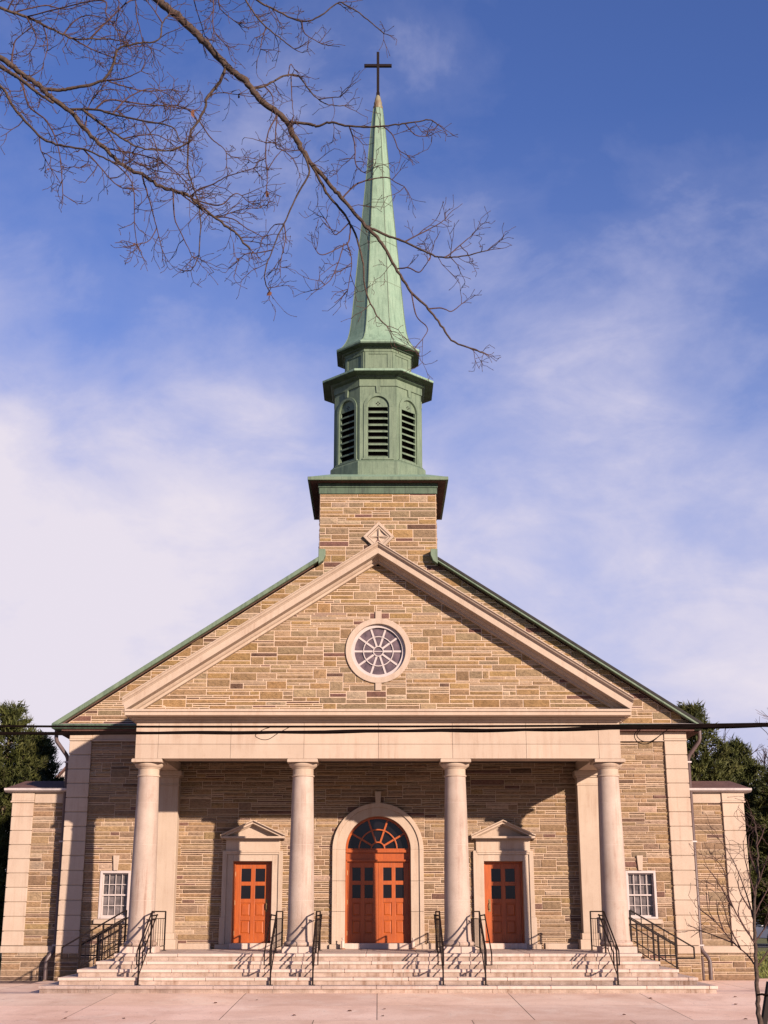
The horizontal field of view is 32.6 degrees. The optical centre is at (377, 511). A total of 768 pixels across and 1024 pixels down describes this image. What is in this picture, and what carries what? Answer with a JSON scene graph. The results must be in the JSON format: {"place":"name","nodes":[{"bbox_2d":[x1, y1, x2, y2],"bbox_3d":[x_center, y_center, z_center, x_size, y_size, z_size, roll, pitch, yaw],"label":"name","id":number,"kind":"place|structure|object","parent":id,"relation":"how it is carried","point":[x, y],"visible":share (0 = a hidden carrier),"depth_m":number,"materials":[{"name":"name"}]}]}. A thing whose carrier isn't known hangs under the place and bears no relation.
{"place":"outdoors","nodes":[
{"label":"outdoors","id":0,"kind":"place"},
{"bbox_2d":[56,767,64,778],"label":"house","id":1,"kind":"structure","parent":0,"point":[62,772],"depth_m":71.52,"materials":[{"name":"white paint"}]},
{"bbox_2d":[0,981,761,1023],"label":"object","id":2,"kind":"object","parent":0,"point":[16,982],"visible":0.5,"depth_m":33.72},
{"bbox_2d":[0,979,767,1023],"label":"pavement","id":3,"kind":"structure","parent":0,"point":[25,1004],"depth_m":26.63,"materials":[{"name":"concrete"}]},
{"bbox_2d":[0,52,754,980],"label":"church","id":4,"kind":"structure","parent":3,"relation":"on","point":[376,612],"depth_m":35.41,"materials":[{"name":"beige stone"}]},
{"bbox_2d":[93,855,130,923],"bbox_3d":[-7.090,10.176,35.396,1.020,1.770,0.270,0,-17,0],"label":"window","id":5,"kind":"structure","parent":4,"relation":"in","point":[114,891],"depth_m":35.42,"materials":[{"name":"white paint"}]},
{"bbox_2d":[234,863,270,942],"bbox_3d":[-3.395,10.546,35.427,0.961,2.056,0.125,0,-17,0],"label":"door","id":6,"kind":"structure","parent":4,"relation":"in","point":[252,883],"depth_m":35.44,"materials":[{"name":"orange wood"}]},
{"bbox_2d":[347,862,377,942],"bbox_3d":[-0.424,10.543,35.475,0.841,2.090,0.074,0,-17,0],"label":"door","id":7,"kind":"structure","parent":4,"relation":"in","point":[362,879],"depth_m":35.47,"materials":[{"name":"orange wood"}]},
{"bbox_2d":[378,862,408,942],"bbox_3d":[0.423,10.543,35.475,0.841,2.090,0.074,0,-17,0],"label":"door","id":8,"kind":"structure","parent":4,"relation":"in","point":[393,883],"depth_m":35.47,"materials":[{"name":"orange wood"}]},
{"bbox_2d":[485,863,521,942],"bbox_3d":[3.396,10.546,35.427,0.961,2.056,0.125,0,-17,0],"label":"door","id":9,"kind":"structure","parent":4,"relation":"in","point":[503,883],"depth_m":35.44,"materials":[{"name":"orange wood"}]},
{"bbox_2d":[626,855,662,923],"bbox_3d":[7.090,10.176,35.396,1.020,1.770,0.270,0,-17,0],"label":"window","id":10,"kind":"structure","parent":4,"relation":"in","point":[641,885],"depth_m":35.42,"materials":[{"name":"white paint"}]},
{"bbox_2d":[38,949,717,992],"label":"entrance steps","id":11,"kind":"structure","parent":3,"relation":"on","point":[377,971],"depth_m":30.31,"materials":[{"name":"stone"}]},
{"bbox_2d":[61,910,126,968],"bbox_3d":[-6.959,10.507,32.133,1.558,1.489,0.040,0,-17,0],"label":"stair railing","id":12,"kind":"object","parent":11,"relation":"on","point":[102,931],"visible":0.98,"depth_m":32.13,"materials":[{"name":"black metal"}]},
{"bbox_2d":[81,917,127,965],"bbox_3d":[-6.959,11.118,34.142,1.558,1.489,0.040,0,-17,0],"label":"stair railing","id":13,"kind":"object","parent":11,"relation":"on","point":[98,941],"visible":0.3,"depth_m":34.12,"materials":[{"name":"black metal"}]},
{"bbox_2d":[136,911,166,984],"bbox_3d":[-5.417,10.471,31.684,0.196,1.619,3.990,0,-17,0],"label":"stair railing","id":14,"kind":"object","parent":11,"relation":"on","point":[140,946],"visible":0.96,"depth_m":31.13,"materials":[{"name":"black metal"}]},
{"bbox_2d":[264,911,283,984],"bbox_3d":[-2.493,10.471,31.684,0.196,1.619,3.990,0,-17,0],"label":"stair railing","id":15,"kind":"object","parent":11,"relation":"on","point":[278,923],"visible":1,"depth_m":31.20,"materials":[{"name":"black metal"}]},
{"bbox_2d":[312,911,321,984],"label":"stair railing","id":16,"kind":"object","parent":11,"relation":"on","point":[316,944],"visible":1,"depth_m":30.95,"materials":[{"name":"black metal"}]},
{"bbox_2d":[340,938,344,948],"bbox_3d":[-0.930,11.390,34.655,0.150,0.295,0.150,0,-17,0],"label":"door stop","id":17,"kind":"object","parent":11,"relation":"on","point":[342,944],"depth_m":34.61,"materials":[{"name":"metal"}]},
{"bbox_2d":[411,938,415,948],"bbox_3d":[0.930,11.390,34.655,0.150,0.295,0.150,0,-17,0],"label":"door stop","id":18,"kind":"object","parent":11,"relation":"on","point":[413,944],"depth_m":34.61,"materials":[{"name":"metal"}]},
{"bbox_2d":[434,911,443,984],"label":"stair railing","id":19,"kind":"object","parent":11,"relation":"on","point":[439,944],"visible":1,"depth_m":30.93,"materials":[{"name":"black metal"}]},
{"bbox_2d":[472,911,491,984],"bbox_3d":[2.493,10.471,31.684,0.196,1.619,3.990,0,-17,0],"label":"stair railing","id":20,"kind":"object","parent":11,"relation":"on","point":[477,923],"visible":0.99,"depth_m":31.15,"materials":[{"name":"black metal"}]},
{"bbox_2d":[589,911,619,984],"bbox_3d":[5.417,10.471,31.684,0.196,1.619,3.990,0,-17,0],"label":"stair railing","id":21,"kind":"object","parent":11,"relation":"on","point":[615,946],"visible":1,"depth_m":31.14,"materials":[{"name":"black metal"}]},
{"bbox_2d":[631,919,674,965],"bbox_3d":[6.959,11.118,34.142,1.558,1.489,0.040,0,-17,0],"label":"stair railing","id":22,"kind":"object","parent":11,"relation":"on","point":[657,941],"visible":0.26,"depth_m":34.11,"materials":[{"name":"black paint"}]},
{"bbox_2d":[629,910,694,968],"bbox_3d":[6.959,10.507,32.133,1.558,1.489,0.040,0,-17,0],"label":"stair railing","id":23,"kind":"object","parent":11,"relation":"on","point":[653,931],"visible":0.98,"depth_m":32.13,"materials":[{"name":"black metal"}]},
{"bbox_2d":[0,724,767,734],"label":"power cable","id":24,"kind":"object","parent":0,"point":[472,730],"visible":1,"depth_m":19.68,"materials":[{"name":"black rubber"}]},
{"bbox_2d":[255,728,287,739],"bbox_3d":[-1.582,3.319,19.701,0.529,0.203,0.035,-2,-17,5],"label":"cable loop","id":25,"kind":"object","parent":24,"relation":"hanging from","point":[269,738],"visible":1,"depth_m":19.70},
{"bbox_2d":[634,729,667,743],"bbox_3d":[4.111,3.361,19.695,0.534,0.245,0.054,0,-17,0],"label":"cable loop","id":26,"kind":"object","parent":24,"relation":"hanging from","point":[646,741],"visible":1,"depth_m":19.69,"materials":[{"name":"black rubber"}]},
{"bbox_2d":[0,723,767,727],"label":"power cable","id":27,"kind":"object","parent":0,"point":[312,726],"visible":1,"depth_m":19.70,"materials":[{"name":"black rubber"}]},
{"bbox_2d":[0,938,767,978],"bbox_3d":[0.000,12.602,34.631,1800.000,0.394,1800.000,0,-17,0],"label":"ground","id":28,"kind":"structure","parent":0,"point":[762,941],"depth_m":56.70,"materials":[{"name":"green plant"}]},
{"bbox_2d":[0,699,58,953],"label":"pine tree","id":29,"kind":"object","parent":28,"relation":"on","point":[16,762],"visible":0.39,"depth_m":51.48,"materials":[{"name":"green plant"}]},
{"bbox_2d":[0,730,64,902],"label":"pine tree","id":30,"kind":"object","parent":28,"relation":"on","point":[53,772],"visible":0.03,"depth_m":54.37,"materials":[{"name":"green plant"}]},
{"bbox_2d":[0,0,515,380],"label":"bare tree","id":31,"kind":"object","parent":28,"relation":"on","point":[196,33],"visible":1,"depth_m":13.64,"materials":[{"name":"brown plant"}]},
{"bbox_2d":[676,698,767,911],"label":"pine tree","id":32,"kind":"object","parent":28,"relation":"on","point":[704,763],"visible":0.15,"depth_m":49.54,"materials":[{"name":"green plant"}]},
{"bbox_2d":[710,708,767,776],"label":"bare tree","id":33,"kind":"object","parent":28,"relation":"on","point":[759,744],"visible":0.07,"depth_m":94.10,"materials":[{"name":"plant"}]},
{"bbox_2d":[711,734,767,931],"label":"pine tree","id":34,"kind":"object","parent":28,"relation":"on","point":[743,753],"visible":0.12,"depth_m":51.52,"materials":[{"name":"green plant"}]},
{"bbox_2d":[743,765,767,928],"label":"pine tree","id":35,"kind":"object","parent":28,"relation":"on","point":[759,811],"visible":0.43,"depth_m":47.95,"materials":[{"name":"green plant"}]},
{"bbox_2d":[749,744,767,784],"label":"bare tree","id":36,"kind":"object","parent":28,"relation":"on","point":[764,761],"visible":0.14,"depth_m":77.61,"materials":[{"name":"plant"}]},
{"bbox_2d":[757,981,767,1023],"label":"tree stake","id":37,"kind":"object","parent":28,"relation":"on","point":[764,1014],"visible":1,"depth_m":15.06,"materials":[{"name":"brown wood"}]},
{"bbox_2d":[0,0,767,869],"label":"sky","id":38,"kind":"structure","parent":0,"point":[162,437],"materials":[{"name":"blue"}]},
{"bbox_2d":[675,796,767,1023],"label":"sapling","id":39,"kind":"object","parent":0,"point":[754,939],"visible":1,"depth_m":15.35,"materials":[{"name":"brown plant"}]},
{"bbox_2d":[757,951,767,977],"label":"lawn grass","id":40,"kind":"structure","parent":0,"point":[763,968],"depth_m":43.20,"materials":[{"name":"green plant"}]},
{"bbox_2d":[757,944,767,946],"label":"side road","id":41,"kind":"structure","parent":0,"point":[762,945],"depth_m":71.06,"materials":[{"name":"grey asphalt"}]},
{"bbox_2d":[756,920,767,941],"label":"parked car","id":42,"kind":"object","parent":41,"relation":"on","point":[764,934],"visible":0.12,"depth_m":71.15,"materials":[{"name":"silver metal"}]}
]}

